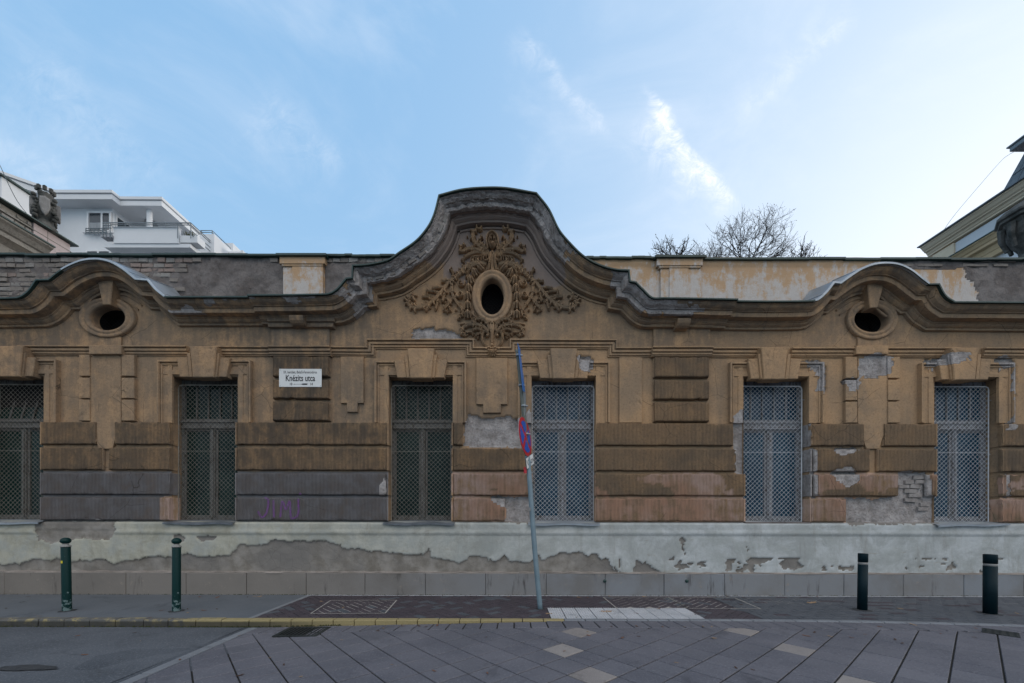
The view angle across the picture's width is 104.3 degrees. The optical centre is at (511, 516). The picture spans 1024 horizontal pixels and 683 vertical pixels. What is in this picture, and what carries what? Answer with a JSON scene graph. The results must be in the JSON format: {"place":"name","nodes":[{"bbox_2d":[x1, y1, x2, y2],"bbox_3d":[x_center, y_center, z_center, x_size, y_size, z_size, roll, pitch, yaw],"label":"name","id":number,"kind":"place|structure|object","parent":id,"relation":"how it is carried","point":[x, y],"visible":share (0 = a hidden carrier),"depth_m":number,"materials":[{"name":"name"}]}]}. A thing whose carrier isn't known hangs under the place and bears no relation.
{"place":"outdoors","nodes":[
{"label":"outdoors","id":0,"kind":"place"},
{"bbox_2d":[0,627,241,682],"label":"road","id":1,"kind":"structure","parent":0,"point":[62,649],"depth_m":4.36,"materials":[{"name":"grey asphalt"}]},
{"bbox_2d":[0,664,56,670],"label":"tar patch","id":2,"kind":"object","parent":1,"relation":"on","point":[29,667],"visible":1,"depth_m":3.74,"materials":[{"name":"grey asphalt"}]},
{"bbox_2d":[0,594,310,617],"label":"pavement","id":3,"kind":"structure","parent":0,"point":[118,605],"depth_m":5.96,"materials":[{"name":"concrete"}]},
{"bbox_2d":[0,173,78,252],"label":"building","id":4,"kind":"structure","parent":3,"relation":"on","point":[32,228],"depth_m":10.23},
{"bbox_2d":[0,166,24,210],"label":"overhead cable","id":5,"kind":"object","parent":4,"relation":"attached to","point":[10,188],"visible":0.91,"depth_m":9.72,"materials":[{"name":"grey metal"}]},
{"bbox_2d":[57,538,76,612],"bbox_3d":[-6.291,0.829,5.627,0.204,1.058,0.195,0,0,-19],"label":"bollard","id":6,"kind":"object","parent":3,"relation":"on","point":[66,578],"visible":0.98,"depth_m":5.60,"materials":[{"name":"green metal"}]},
{"bbox_2d":[168,538,184,612],"bbox_3d":[-4.739,0.832,5.623,0.204,1.056,0.195,0,0,-19],"label":"bollard","id":7,"kind":"object","parent":3,"relation":"on","point":[176,575],"visible":0.99,"depth_m":5.59,"materials":[{"name":"green metal"}]},
{"bbox_2d":[73,619,584,682],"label":"ground","id":8,"kind":"structure","parent":0,"point":[100,661],"depth_m":4.07,"materials":[{"name":"grey asphalt"}]},
{"bbox_2d":[0,171,244,252],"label":"apartment block","id":9,"kind":"structure","parent":8,"relation":"on","point":[102,221],"depth_m":20.41,"materials":[{"name":"white paint"}]},
{"bbox_2d":[85,249,111,252],"bbox_3d":[-21.350,-13.195,20.554,1.303,1.122,0.052,0,0,0],"label":"window","id":10,"kind":"structure","parent":9,"relation":"in","point":[86,250],"depth_m":20.53,"materials":[{"name":"white glass"}]},
{"bbox_2d":[87,211,111,230],"bbox_3d":[-21.315,-15.210,20.574,1.242,1.061,0.092,0,0,0],"label":"window","id":11,"kind":"structure","parent":9,"relation":"in","point":[95,219],"depth_m":20.56,"materials":[{"name":"white glass"}]},
{"bbox_2d":[115,214,131,226],"bbox_3d":[-20.664,-14.918,21.675,0.070,1.650,1.850,0,0,0],"label":"window","id":12,"kind":"structure","parent":9,"relation":"in","point":[117,219],"depth_m":20.93,"materials":[{"name":"white glass"}]},
{"bbox_2d":[0,186,1023,595],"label":"old building","id":13,"kind":"structure","parent":8,"relation":"on","point":[752,426],"depth_m":6.83,"materials":[{"name":"paint"}]},
{"bbox_2d":[0,380,43,524],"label":"window","id":14,"kind":"structure","parent":13,"relation":"in","point":[21,401],"depth_m":7.12,"materials":[{"name":"paint"}]},
{"bbox_2d":[162,380,237,524],"bbox_3d":[-5.341,-1.139,6.978,1.200,2.658,0.446,0,0,0],"label":"window","id":15,"kind":"structure","parent":13,"relation":"in","point":[209,413],"depth_m":7.11,"materials":[{"name":"paint"}]},
{"bbox_2d":[259,493,299,516],"bbox_3d":[-3.977,-0.179,6.807,0.763,0.460,0.001,0,0,0],"label":"graffiti","id":16,"kind":"object","parent":13,"relation":"attached to","point":[274,506],"visible":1,"depth_m":6.81,"materials":[{"name":"purple paint"}]},
{"bbox_2d":[279,367,321,388],"bbox_3d":[-3.609,-2.360,6.803,0.727,0.368,0.036,0,0,0],"label":"street name sign","id":17,"kind":"object","parent":13,"relation":"attached to","point":[300,377],"visible":1,"depth_m":6.79,"materials":[{"name":"white metal"}]},
{"bbox_2d":[383,381,454,525],"bbox_3d":[-1.585,-1.131,6.978,1.217,2.658,0.447,0,0,0],"label":"window","id":18,"kind":"structure","parent":13,"relation":"in","point":[421,412],"depth_m":7.12,"materials":[{"name":"paint"}]},
{"bbox_2d":[528,381,599,525],"bbox_3d":[0.889,-1.126,6.978,1.222,2.658,0.447,0,0,0],"label":"window","id":19,"kind":"structure","parent":13,"relation":"in","point":[562,412],"depth_m":7.11,"materials":[{"name":"paint"}]},
{"bbox_2d":[743,382,810,523],"bbox_3d":[4.572,-1.118,7.016,1.150,2.658,0.370,0,0,0],"label":"window","id":20,"kind":"structure","parent":13,"relation":"in","point":[772,412],"depth_m":7.11,"materials":[{"name":"paint"}]},
{"bbox_2d":[932,382,1010,526],"bbox_3d":[7.857,-1.111,6.976,1.243,2.658,0.451,0,0,0],"label":"window","id":21,"kind":"structure","parent":13,"relation":"in","point":[960,414],"depth_m":7.10,"materials":[{"name":"paint"}]},
{"bbox_2d":[0,617,1023,626],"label":"kerb","id":22,"kind":"structure","parent":8,"relation":"on","point":[122,621],"depth_m":5.15,"materials":[{"name":"yellow paint"}]},
{"bbox_2d":[120,621,1023,682],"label":"crossing","id":23,"kind":"object","parent":8,"relation":"on","point":[654,652],"visible":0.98,"depth_m":3.95,"materials":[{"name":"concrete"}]},
{"bbox_2d":[272,627,330,636],"bbox_3d":[-2.553,1.408,4.862,0.520,0.012,0.400,0,0,0],"label":"storm drain","id":24,"kind":"object","parent":23,"relation":"on","point":[296,632],"visible":1,"depth_m":4.83,"materials":[{"name":"metal"}]},
{"bbox_2d":[982,628,1020,637],"bbox_3d":[5.715,1.360,4.657,0.280,0.010,0.280,0,0,-41],"label":"drain","id":25,"kind":"object","parent":23,"relation":"on","point":[1001,632],"visible":1,"depth_m":4.65,"materials":[{"name":"metal"}]},
{"bbox_2d":[648,234,697,254],"bbox_3d":[6.732,-5.086,16.533,2.246,13.100,1.174,0,0,-12],"label":"bare tree","id":26,"kind":"object","parent":8,"relation":"on","point":[681,252],"visible":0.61,"depth_m":16.40,"materials":[{"name":"brown plant"}]},
{"bbox_2d":[684,236,753,256],"bbox_3d":[8.906,-5.480,17.582,2.046,13.898,2.921,0,0,-35],"label":"bare tree","id":27,"kind":"object","parent":8,"relation":"on","point":[709,253],"visible":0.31,"depth_m":17.27,"materials":[{"name":"brown plant"}]},
{"bbox_2d":[710,203,797,256],"bbox_3d":[10.151,-5.615,16.869,3.319,14.173,3.230,0,0,31],"label":"bare tree","id":28,"kind":"object","parent":8,"relation":"on","point":[740,242],"visible":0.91,"depth_m":16.34,"materials":[{"name":"brown plant"}]},
{"bbox_2d":[788,232,827,256],"bbox_3d":[12.192,-5.020,16.671,1.847,12.990,1.539,0,0,0],"label":"bare tree","id":29,"kind":"object","parent":8,"relation":"on","point":[801,254],"visible":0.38,"depth_m":16.40,"materials":[{"name":"brown plant"}]},
{"bbox_2d":[917,176,1023,257],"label":"wing","id":30,"kind":"structure","parent":8,"relation":"on","point":[993,226],"depth_m":14.31,"materials":[{"name":"beige paint"}]},
{"bbox_2d":[945,152,1012,227],"bbox_3d":[24.136,-16.903,20.469,16.041,11.286,0.187,0,0,-32],"label":"overhead cable","id":31,"kind":"object","parent":30,"relation":"attached to","point":[977,187],"visible":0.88,"depth_m":20.35,"materials":[{"name":"grey metal"}]},
{"bbox_2d":[1004,135,1023,188],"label":"slate turret","id":32,"kind":"object","parent":30,"relation":"on","point":[1017,145],"visible":0.2,"depth_m":26.59,"materials":[{"name":"grey stone"}]},
{"bbox_2d":[0,0,1023,257],"label":"sky","id":33,"kind":"structure","parent":0,"point":[270,126],"materials":[{"name":"blue"}]},
{"bbox_2d":[256,595,1023,624],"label":"brick pavement","id":34,"kind":"structure","parent":0,"point":[959,609],"depth_m":5.89,"materials":[{"name":"brown brick"}]},
{"bbox_2d":[0,593,1018,626],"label":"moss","id":35,"kind":"object","parent":34,"relation":"on","point":[335,624],"visible":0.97,"depth_m":5.14,"materials":[{"name":"green plant"}]},
{"bbox_2d":[515,345,543,609],"bbox_3d":[0.182,-0.575,5.792,0.529,3.884,0.416,0,0,-37],"label":"sign post","id":36,"kind":"object","parent":34,"relation":"on","point":[524,436],"visible":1,"depth_m":5.77,"materials":[{"name":"grey metal"}]},
{"bbox_2d":[852,553,871,611],"bbox_3d":[5.092,0.960,5.783,0.246,0.841,0.257,1,0,0],"label":"bollard","id":37,"kind":"object","parent":34,"relation":"on","point":[862,584],"visible":0.94,"depth_m":5.74,"materials":[{"name":"metal"}]},
{"bbox_2d":[976,554,1002,615],"bbox_3d":[6.691,0.958,5.571,0.246,0.851,0.257,0,0,0],"label":"bollard","id":38,"kind":"object","parent":34,"relation":"on","point":[990,584],"visible":0.94,"depth_m":5.53,"materials":[{"name":"metal"}]}
]}

